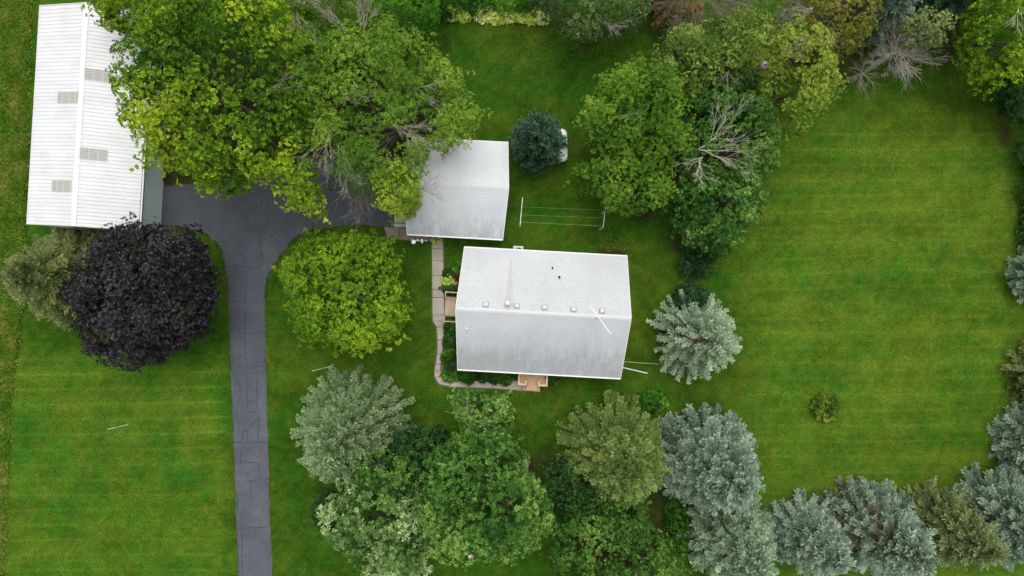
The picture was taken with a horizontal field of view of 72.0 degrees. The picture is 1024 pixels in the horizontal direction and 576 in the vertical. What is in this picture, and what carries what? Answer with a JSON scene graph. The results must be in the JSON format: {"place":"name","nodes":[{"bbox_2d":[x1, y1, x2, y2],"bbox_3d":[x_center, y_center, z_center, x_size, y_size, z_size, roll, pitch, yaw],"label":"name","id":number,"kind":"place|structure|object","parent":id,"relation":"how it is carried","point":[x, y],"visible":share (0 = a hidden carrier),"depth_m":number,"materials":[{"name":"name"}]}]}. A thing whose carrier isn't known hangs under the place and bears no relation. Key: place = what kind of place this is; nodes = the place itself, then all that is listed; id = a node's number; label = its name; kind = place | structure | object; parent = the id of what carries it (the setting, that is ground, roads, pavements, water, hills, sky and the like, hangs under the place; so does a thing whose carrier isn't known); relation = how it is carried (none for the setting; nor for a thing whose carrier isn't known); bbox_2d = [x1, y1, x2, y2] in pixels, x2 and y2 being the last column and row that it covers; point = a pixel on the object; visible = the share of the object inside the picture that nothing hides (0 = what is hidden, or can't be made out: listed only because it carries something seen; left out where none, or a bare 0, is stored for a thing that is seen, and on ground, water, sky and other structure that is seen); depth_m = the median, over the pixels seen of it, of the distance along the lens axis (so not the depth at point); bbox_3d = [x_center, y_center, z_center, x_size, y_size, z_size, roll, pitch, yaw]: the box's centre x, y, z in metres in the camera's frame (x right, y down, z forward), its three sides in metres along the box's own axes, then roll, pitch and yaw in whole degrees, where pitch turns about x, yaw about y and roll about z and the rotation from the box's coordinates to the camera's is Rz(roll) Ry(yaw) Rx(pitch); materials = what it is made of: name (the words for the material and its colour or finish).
{"place":"outdoors","nodes":[
{"label":"outdoors","id":0,"kind":"place"},
{"bbox_2d":[161,158,400,575],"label":"driveway","id":1,"kind":"structure","parent":0,"point":[252,255],"depth_m":59.99,"materials":[{"name":"grey asphalt"}]},
{"bbox_2d":[384,227,442,240],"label":"entry path","id":2,"kind":"structure","parent":0,"point":[395,231],"depth_m":59.97,"materials":[{"name":"concrete"}]},
{"bbox_2d":[432,242,444,326],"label":"side path","id":3,"kind":"structure","parent":0,"point":[437,269],"depth_m":59.97,"materials":[{"name":"concrete"}]},
{"bbox_2d":[434,327,539,391],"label":"front path","id":4,"kind":"structure","parent":0,"point":[477,384],"depth_m":59.97,"materials":[{"name":"concrete"}]},
{"bbox_2d":[0,0,1023,575],"bbox_3d":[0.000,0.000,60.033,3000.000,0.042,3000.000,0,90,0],"label":"ground","id":5,"kind":"structure","parent":0,"point":[522,76],"depth_m":60.01,"materials":[{"name":"green plant"}]},
{"bbox_2d":[0,0,33,575],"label":"field weeds","id":6,"kind":"object","parent":5,"relation":"on","point":[14,114],"visible":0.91,"depth_m":59.86,"materials":[{"name":"green plant"}]},
{"bbox_2d":[0,227,139,331],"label":"spruce tree","id":7,"kind":"object","parent":5,"relation":"on","point":[38,275],"visible":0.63,"depth_m":54.45,"materials":[{"name":"green plant"}]},
{"bbox_2d":[26,2,169,231],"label":"barn","id":8,"kind":"structure","parent":5,"relation":"on","point":[84,150],"depth_m":55.80,"materials":[{"name":"metal"}]},
{"bbox_2d":[142,176,163,228],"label":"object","id":9,"kind":"structure","parent":8,"relation":"in","point":[153,191],"depth_m":58.34,"materials":[{"name":"metal"}]},
{"bbox_2d":[56,211,223,372],"bbox_3d":[-28.462,0.409,54.899,11.875,10.668,12.486,0,90,0],"label":"maple tree","id":10,"kind":"object","parent":5,"relation":"on","point":[171,341],"visible":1,"depth_m":52.27,"materials":[{"name":"purple plant"}]},
{"bbox_2d":[80,0,203,41],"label":"maple tree","id":11,"kind":"object","parent":5,"relation":"on","point":[118,23],"visible":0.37,"depth_m":51.63,"materials":[{"name":"green plant"}]},
{"bbox_2d":[105,0,330,224],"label":"maple tree","id":12,"kind":"object","parent":5,"relation":"on","point":[176,14],"visible":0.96,"depth_m":47.67,"materials":[{"name":"green plant"}]},
{"bbox_2d":[174,224,383,574],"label":"verge grass","id":13,"kind":"structure","parent":5,"relation":"on","point":[263,344],"depth_m":59.98,"materials":[{"name":"green plant"}]},
{"bbox_2d":[305,486,345,534],"bbox_3d":[-15.550,18.571,58.432,3.502,3.601,3.419,45,90,0],"label":"bush","id":14,"kind":"object","parent":5,"relation":"on","point":[320,500],"visible":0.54,"depth_m":57.98,"materials":[{"name":"green plant"}]},
{"bbox_2d":[283,0,378,52],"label":"ash tree","id":15,"kind":"object","parent":5,"relation":"on","point":[315,12],"visible":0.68,"depth_m":53.20,"materials":[{"name":"green plant"}]},
{"bbox_2d":[271,220,415,357],"bbox_3d":[-13.449,0.112,56.019,11.264,8.371,11.058,0,90,0],"label":"round tree","id":16,"kind":"object","parent":5,"relation":"on","point":[352,243],"visible":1,"depth_m":54.49,"materials":[{"name":"green plant"}]},
{"bbox_2d":[290,365,415,485],"bbox_3d":[-13.129,11.633,54.853,10.392,11.068,10.628,0,90,0],"label":"spruce tree","id":17,"kind":"object","parent":5,"relation":"on","point":[342,423],"visible":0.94,"depth_m":54.78,"materials":[{"name":"green plant"}]},
{"bbox_2d":[315,464,442,575],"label":"silver tree","id":18,"kind":"object","parent":5,"relation":"on","point":[398,527],"visible":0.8,"depth_m":52.53,"materials":[{"name":"green plant"}]},
{"bbox_2d":[344,442,422,514],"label":"green tree","id":19,"kind":"object","parent":5,"relation":"on","point":[364,469],"visible":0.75,"depth_m":52.65,"materials":[{"name":"green plant"}]},
{"bbox_2d":[279,0,492,234],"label":"ash tree","id":20,"kind":"object","parent":5,"relation":"on","point":[423,68],"visible":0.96,"depth_m":49.49,"materials":[{"name":"green plant"}]},
{"bbox_2d":[369,156,423,220],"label":"ash tree","id":21,"kind":"object","parent":5,"relation":"on","point":[407,206],"visible":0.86,"depth_m":50.70,"materials":[{"name":"green plant"}]},
{"bbox_2d":[361,0,442,42],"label":"green tree","id":22,"kind":"object","parent":5,"relation":"on","point":[433,17],"visible":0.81,"depth_m":54.43,"materials":[{"name":"green plant"}]},
{"bbox_2d":[384,422,450,487],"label":"green tree","id":23,"kind":"object","parent":5,"relation":"on","point":[437,433],"visible":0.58,"depth_m":55.30,"materials":[{"name":"green plant"}]},
{"bbox_2d":[418,0,469,20],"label":"green shrub","id":24,"kind":"object","parent":5,"relation":"on","point":[444,8],"visible":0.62,"depth_m":58.81,"materials":[{"name":"green plant"}]},
{"bbox_2d":[438,284,457,295],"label":"garden plant","id":25,"kind":"object","parent":5,"relation":"on","point":[452,288],"visible":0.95,"depth_m":59.60,"materials":[{"name":"green plant"}]},
{"bbox_2d":[440,346,456,367],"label":"garden plant","id":26,"kind":"object","parent":5,"relation":"on","point":[450,354],"visible":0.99,"depth_m":59.29,"materials":[{"name":"green plant"}]},
{"bbox_2d":[441,334,456,348],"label":"garden plant","id":27,"kind":"object","parent":5,"relation":"on","point":[447,342],"visible":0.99,"depth_m":59.48,"materials":[{"name":"green plant"}]},
{"bbox_2d":[440,274,457,286],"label":"garden plant","id":28,"kind":"object","parent":5,"relation":"on","point":[444,280],"visible":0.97,"depth_m":59.53,"materials":[{"name":"green plant"}]},
{"bbox_2d":[443,318,455,337],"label":"garden plant","id":29,"kind":"object","parent":5,"relation":"on","point":[449,329],"visible":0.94,"depth_m":59.47,"materials":[{"name":"green plant"}]},
{"bbox_2d":[440,368,458,382],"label":"garden plant","id":30,"kind":"object","parent":5,"relation":"on","point":[451,377],"visible":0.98,"depth_m":59.61,"materials":[{"name":"green plant"}]},
{"bbox_2d":[443,291,457,321],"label":"side deck","id":31,"kind":"structure","parent":5,"relation":"on","point":[450,304],"depth_m":59.65,"materials":[{"name":"brown wood"}]},
{"bbox_2d":[443,361,457,373],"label":"garden plant","id":32,"kind":"object","parent":5,"relation":"on","point":[452,367],"visible":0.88,"depth_m":59.48,"materials":[{"name":"green plant"}]},
{"bbox_2d":[404,137,508,240],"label":"garage","id":33,"kind":"structure","parent":5,"relation":"on","point":[474,183],"depth_m":56.71,"materials":[{"name":"white metal"}]},
{"bbox_2d":[384,227,540,391],"bbox_3d":[-5.488,2.598,60.000,7.523,0.001,19.080,-32,90,0],"label":"path bed","id":34,"kind":"object","parent":5,"relation":"on","point":[442,364],"visible":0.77,"depth_m":60.00,"materials":[{"name":"grey concrete"}]},
{"bbox_2d":[455,6,473,24],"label":"hosta","id":35,"kind":"object","parent":5,"relation":"on","point":[464,17],"visible":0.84,"depth_m":59.55,"materials":[{"name":"green plant"}]},
{"bbox_2d":[457,371,478,384],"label":"garden plant","id":36,"kind":"object","parent":5,"relation":"on","point":[468,377],"visible":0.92,"depth_m":59.45,"materials":[{"name":"green plant"}]},
{"bbox_2d":[456,0,495,17],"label":"green shrub","id":37,"kind":"object","parent":5,"relation":"on","point":[485,3],"visible":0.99,"depth_m":58.94,"materials":[{"name":"green plant"}]},
{"bbox_2d":[446,386,516,447],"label":"sapling tree","id":38,"kind":"object","parent":5,"relation":"on","point":[488,402],"visible":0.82,"depth_m":54.27,"materials":[{"name":"green plant"}]},
{"bbox_2d":[473,5,492,24],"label":"hosta","id":39,"kind":"object","parent":5,"relation":"on","point":[481,20],"visible":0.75,"depth_m":59.59,"materials":[{"name":"green plant"}]},
{"bbox_2d":[477,372,491,383],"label":"garden plant","id":40,"kind":"object","parent":5,"relation":"on","point":[484,377],"visible":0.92,"depth_m":59.54,"materials":[{"name":"green plant"}]},
{"bbox_2d":[411,411,573,571],"bbox_3d":[-1.481,14.972,53.639,12.093,13.138,11.762,0,90,0],"label":"maple tree","id":41,"kind":"object","parent":5,"relation":"on","point":[490,528],"visible":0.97,"depth_m":50.26,"materials":[{"name":"green plant"}]},
{"bbox_2d":[488,372,500,385],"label":"garden plant","id":42,"kind":"object","parent":5,"relation":"on","point":[493,380],"visible":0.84,"depth_m":59.51,"materials":[{"name":"green plant"}]},
{"bbox_2d":[485,8,506,25],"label":"hosta","id":43,"kind":"object","parent":5,"relation":"on","point":[494,19],"visible":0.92,"depth_m":59.54,"materials":[{"name":"green plant"}]},
{"bbox_2d":[497,373,514,386],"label":"garden plant","id":44,"kind":"object","parent":5,"relation":"on","point":[506,379],"visible":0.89,"depth_m":59.46,"materials":[{"name":"green plant"}]},
{"bbox_2d":[488,0,527,16],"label":"green shrub","id":45,"kind":"object","parent":5,"relation":"on","point":[512,8],"visible":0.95,"depth_m":58.74,"materials":[{"name":"green plant"}]},
{"bbox_2d":[499,7,520,24],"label":"hosta","id":46,"kind":"object","parent":5,"relation":"on","point":[509,16],"visible":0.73,"depth_m":59.51,"materials":[{"name":"green plant"}]},
{"bbox_2d":[512,5,528,24],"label":"hosta","id":47,"kind":"object","parent":5,"relation":"on","point":[521,19],"visible":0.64,"depth_m":59.56,"materials":[{"name":"green plant"}]},
{"bbox_2d":[522,7,538,25],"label":"hosta","id":48,"kind":"object","parent":5,"relation":"on","point":[531,20],"visible":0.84,"depth_m":59.49,"materials":[{"name":"green plant"}]},
{"bbox_2d":[517,0,547,17],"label":"green shrub","id":49,"kind":"object","parent":5,"relation":"on","point":[531,6],"visible":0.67,"depth_m":58.94,"materials":[{"name":"green plant"}]},
{"bbox_2d":[518,374,547,390],"bbox_3d":[1.761,7.535,59.505,2.498,0.990,2.368,3,90,0],"label":"front stoop","id":50,"kind":"object","parent":5,"relation":"on","point":[531,382],"visible":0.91,"depth_m":59.58,"materials":[{"name":"beige wood"}]},
{"bbox_2d":[506,108,568,176],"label":"fir tree","id":51,"kind":"object","parent":5,"relation":"on","point":[537,139],"visible":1,"depth_m":55.24,"materials":[{"name":"green plant"}]},
{"bbox_2d":[535,10,549,25],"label":"hosta","id":52,"kind":"object","parent":5,"relation":"on","point":[539,22],"visible":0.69,"depth_m":59.58,"materials":[{"name":"green plant"}]},
{"bbox_2d":[455,246,631,378],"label":"house","id":53,"kind":"structure","parent":5,"relation":"on","point":[522,311],"depth_m":56.30,"materials":[{"name":"grey metal"}]},
{"bbox_2d":[544,375,559,386],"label":"garden plant","id":54,"kind":"object","parent":5,"relation":"on","point":[553,380],"visible":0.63,"depth_m":59.56,"materials":[{"name":"green plant"}]},
{"bbox_2d":[558,129,567,161],"bbox_3d":[4.192,-11.977,59.270,0.940,1.460,2.760,-2,90,0],"label":"propane tank","id":55,"kind":"object","parent":5,"relation":"on","point":[564,150],"visible":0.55,"depth_m":58.77,"materials":[{"name":"metal"}]},
{"bbox_2d":[537,455,614,528],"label":"green tree","id":56,"kind":"object","parent":5,"relation":"on","point":[557,499],"visible":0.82,"depth_m":55.88,"materials":[{"name":"green plant"}]},
{"bbox_2d":[537,0,651,44],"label":"green tree","id":57,"kind":"object","parent":5,"relation":"on","point":[638,8],"visible":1,"depth_m":55.20,"materials":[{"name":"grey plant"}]},
{"bbox_2d":[538,508,694,575],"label":"oak tree","id":58,"kind":"object","parent":5,"relation":"on","point":[559,557],"visible":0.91,"depth_m":53.53,"materials":[{"name":"green plant"}]},
{"bbox_2d":[555,390,679,506],"bbox_3d":[8.526,13.296,54.964,9.849,10.810,9.262,-31,90,0],"label":"spruce tree","id":59,"kind":"object","parent":5,"relation":"on","point":[619,453],"visible":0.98,"depth_m":54.69,"materials":[{"name":"green plant"}]},
{"bbox_2d":[562,153,683,217],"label":"green tree","id":60,"kind":"object","parent":5,"relation":"on","point":[612,191],"visible":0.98,"depth_m":53.42,"materials":[{"name":"green plant"}]},
{"bbox_2d":[596,492,652,536],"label":"oak tree","id":61,"kind":"object","parent":5,"relation":"on","point":[616,509],"visible":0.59,"depth_m":54.85,"materials":[{"name":"green plant"}]},
{"bbox_2d":[572,51,699,172],"bbox_3d":[9.342,-13.072,54.344,9.552,11.768,8.764,0,90,0],"label":"green tree","id":62,"kind":"object","parent":5,"relation":"on","point":[597,114],"visible":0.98,"depth_m":51.73,"materials":[{"name":"green plant"}]},
{"bbox_2d":[635,0,669,15],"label":"green shrub","id":63,"kind":"object","parent":5,"relation":"on","point":[651,10],"visible":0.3,"depth_m":58.86,"materials":[{"name":"green plant"}]},
{"bbox_2d":[636,388,669,413],"bbox_3d":[11.825,9.618,59.428,2.760,1.584,2.383,-18,90,0],"label":"island plant","id":64,"kind":"object","parent":5,"relation":"on","point":[655,398],"visible":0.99,"depth_m":59.41,"materials":[{"name":"green plant"}]},
{"bbox_2d":[655,415,685,446],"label":"spruce tree","id":65,"kind":"object","parent":5,"relation":"on","point":[667,434],"visible":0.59,"depth_m":57.74,"materials":[{"name":"grey plant"}]},
{"bbox_2d":[647,0,705,31],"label":"russet shrub","id":66,"kind":"object","parent":5,"relation":"on","point":[667,6],"visible":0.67,"depth_m":57.22,"materials":[{"name":"brown plant"}]},
{"bbox_2d":[663,496,693,553],"bbox_3d":[13.934,19.746,58.597,2.639,3.250,5.096,0,90,0],"label":"green shrub","id":67,"kind":"object","parent":5,"relation":"on","point":[671,526],"visible":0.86,"depth_m":58.33,"materials":[{"name":"green plant"}]},
{"bbox_2d":[659,23,703,52],"bbox_3d":[14.107,-20.875,58.676,3.963,3.097,2.435,0,90,0],"label":"green shrub","id":68,"kind":"object","parent":5,"relation":"on","point":[665,28],"visible":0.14,"depth_m":58.68,"materials":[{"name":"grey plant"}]},
{"bbox_2d":[650,21,727,109],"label":"olive tree","id":69,"kind":"object","parent":5,"relation":"on","point":[698,48],"visible":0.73,"depth_m":52.39,"materials":[{"name":"green plant"}]},
{"bbox_2d":[628,0,752,62],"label":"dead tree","id":70,"kind":"object","parent":5,"relation":"on","point":[697,23],"visible":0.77,"depth_m":56.11,"materials":[{"name":"wood"}]},
{"bbox_2d":[646,288,742,383],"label":"spruce tree","id":71,"kind":"object","parent":5,"relation":"on","point":[704,338],"visible":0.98,"depth_m":56.09,"materials":[{"name":"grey plant"}]},
{"bbox_2d":[672,280,716,309],"bbox_3d":[15.248,0.797,58.930,3.552,2.584,2.730,23,90,0],"label":"round shrub","id":72,"kind":"object","parent":5,"relation":"on","point":[690,295],"visible":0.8,"depth_m":58.62,"materials":[{"name":"green plant"}]},
{"bbox_2d":[676,253,715,281],"bbox_3d":[15.507,-1.722,58.971,3.424,2.499,2.477,0,90,0],"label":"round shrub","id":73,"kind":"object","parent":5,"relation":"on","point":[695,265],"visible":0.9,"depth_m":58.83,"materials":[{"name":"green plant"}]},
{"bbox_2d":[679,238,730,264],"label":"dark shrub tree","id":74,"kind":"object","parent":5,"relation":"on","point":[699,254],"visible":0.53,"depth_m":57.95,"materials":[{"name":"green plant"}]},
{"bbox_2d":[654,402,765,516],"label":"spruce tree","id":75,"kind":"object","parent":5,"relation":"on","point":[714,465],"visible":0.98,"depth_m":53.83,"materials":[{"name":"grey plant"}]},
{"bbox_2d":[663,166,772,252],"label":"maple tree","id":76,"kind":"object","parent":5,"relation":"on","point":[727,229],"visible":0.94,"depth_m":53.69,"materials":[{"name":"green plant"}]},
{"bbox_2d":[687,65,764,123],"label":"green tree","id":77,"kind":"object","parent":5,"relation":"on","point":[720,88],"visible":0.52,"depth_m":54.23,"materials":[{"name":"green plant"}]},
{"bbox_2d":[675,495,779,575],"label":"spruce tree","id":78,"kind":"object","parent":5,"relation":"on","point":[736,543],"visible":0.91,"depth_m":55.01,"materials":[{"name":"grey plant"}]},
{"bbox_2d":[700,0,758,21],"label":"dead tree","id":79,"kind":"object","parent":5,"relation":"on","point":[731,2],"visible":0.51,"depth_m":56.86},
{"bbox_2d":[670,80,791,190],"bbox_3d":[16.413,-11.490,54.624,9.704,11.198,8.980,0,90,0],"label":"green tree","id":80,"kind":"object","parent":5,"relation":"on","point":[750,155],"visible":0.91,"depth_m":52.65,"materials":[{"name":"green plant"}]},
{"bbox_2d":[702,2,776,92],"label":"olive tree","id":81,"kind":"object","parent":5,"relation":"on","point":[749,48],"visible":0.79,"depth_m":52.35,"materials":[{"name":"green plant"}]},
{"bbox_2d":[752,13,849,149],"bbox_3d":[21.458,-15.322,53.948,6.520,12.524,9.818,0,90,0],"label":"yellow green tree","id":82,"kind":"object","parent":5,"relation":"on","point":[828,65],"visible":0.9,"depth_m":51.28,"materials":[{"name":"green plant"}]},
{"bbox_2d":[761,0,845,45],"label":"dead tree","id":83,"kind":"object","parent":5,"relation":"on","point":[790,7],"visible":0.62,"depth_m":56.72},
{"bbox_2d":[765,488,856,575],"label":"spruce tree","id":84,"kind":"object","parent":5,"relation":"on","point":[806,536],"visible":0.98,"depth_m":56.12,"materials":[{"name":"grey plant"}]},
{"bbox_2d":[809,391,841,424],"bbox_3d":[26.500,10.021,59.250,2.529,1.966,2.730,40,90,0],"label":"lone bush","id":85,"kind":"object","parent":5,"relation":"on","point":[817,401],"visible":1,"depth_m":59.22,"materials":[{"name":"green plant"}]},
{"bbox_2d":[776,0,883,66],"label":"autumn tree","id":86,"kind":"object","parent":5,"relation":"on","point":[862,26],"visible":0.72,"depth_m":53.30,"materials":[{"name":"green plant"}]},
{"bbox_2d":[848,55,883,97],"bbox_3d":[29.459,-17.768,58.805,3.230,2.790,3.594,-41,90,0],"label":"dead shrub","id":87,"kind":"object","parent":5,"relation":"on","point":[858,76],"visible":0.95,"depth_m":58.69,"materials":[{"name":"grey wood"}]},
{"bbox_2d":[820,0,922,56],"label":"spruce tree","id":88,"kind":"object","parent":5,"relation":"on","point":[891,10],"visible":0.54,"depth_m":56.65,"materials":[{"name":"plant"}]},
{"bbox_2d":[814,475,943,575],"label":"spruce tree","id":89,"kind":"object","parent":5,"relation":"on","point":[885,535],"visible":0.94,"depth_m":54.94,"materials":[{"name":"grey plant"}]},
{"bbox_2d":[859,12,952,96],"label":"dead tree","id":90,"kind":"object","parent":5,"relation":"on","point":[894,52],"visible":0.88,"depth_m":56.71,"materials":[{"name":"grey wood"}]},
{"bbox_2d":[889,5,957,56],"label":"tree","id":91,"kind":"object","parent":5,"relation":"on","point":[924,18],"visible":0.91,"depth_m":55.55,"materials":[{"name":"green plant"}]},
{"bbox_2d":[897,0,982,49],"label":"spruce tree","id":92,"kind":"object","parent":5,"relation":"on","point":[954,7],"visible":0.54,"depth_m":56.58,"materials":[{"name":"green plant"}]},
{"bbox_2d":[898,476,1012,571],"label":"spruce tree","id":93,"kind":"object","parent":5,"relation":"on","point":[961,537],"visible":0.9,"depth_m":55.10,"materials":[{"name":"green plant"}]},
{"bbox_2d":[949,0,1023,101],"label":"maple tree","id":94,"kind":"object","parent":5,"relation":"on","point":[969,49],"visible":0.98,"depth_m":54.24,"materials":[{"name":"green plant"}]},
{"bbox_2d":[951,459,1023,572],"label":"spruce tree","id":95,"kind":"object","parent":5,"relation":"on","point":[994,495],"visible":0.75,"depth_m":56.19,"materials":[{"name":"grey plant"}]},
{"bbox_2d":[986,401,1023,476],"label":"spruce tree","id":96,"kind":"object","parent":5,"relation":"on","point":[1012,449],"visible":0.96,"depth_m":58.71,"materials":[{"name":"grey plant"}]},
{"bbox_2d":[992,65,1023,129],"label":"green tree","id":97,"kind":"object","parent":5,"relation":"on","point":[1008,99],"visible":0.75,"depth_m":57.09,"materials":[{"name":"green plant"}]},
{"bbox_2d":[1002,340,1023,407],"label":"spruce tree","id":98,"kind":"object","parent":5,"relation":"on","point":[1017,369],"visible":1,"depth_m":59.49,"materials":[{"name":"green plant"}]},
{"bbox_2d":[1004,245,1023,303],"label":"spruce tree","id":99,"kind":"object","parent":5,"relation":"on","point":[1018,283],"visible":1,"depth_m":59.06,"materials":[{"name":"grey plant"}]},
{"bbox_2d":[1011,177,1023,213],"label":"hedge bush","id":100,"kind":"object","parent":5,"relation":"on","point":[1021,191],"visible":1,"depth_m":59.31,"materials":[{"name":"green plant"}]},
{"bbox_2d":[1012,133,1023,171],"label":"hedge bush","id":101,"kind":"object","parent":5,"relation":"on","point":[1019,151],"visible":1,"depth_m":59.23,"materials":[{"name":"green plant"}]},
{"bbox_2d":[1016,209,1023,244],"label":"hedge bush","id":102,"kind":"object","parent":5,"relation":"on","point":[1021,226],"visible":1,"depth_m":59.40,"materials":[{"name":"green plant"}]},
{"bbox_2d":[21,3,1008,522],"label":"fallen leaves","id":103,"kind":"object","parent":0,"point":[545,223],"visible":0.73,"depth_m":59.95,"materials":[{"name":"brown plant"}]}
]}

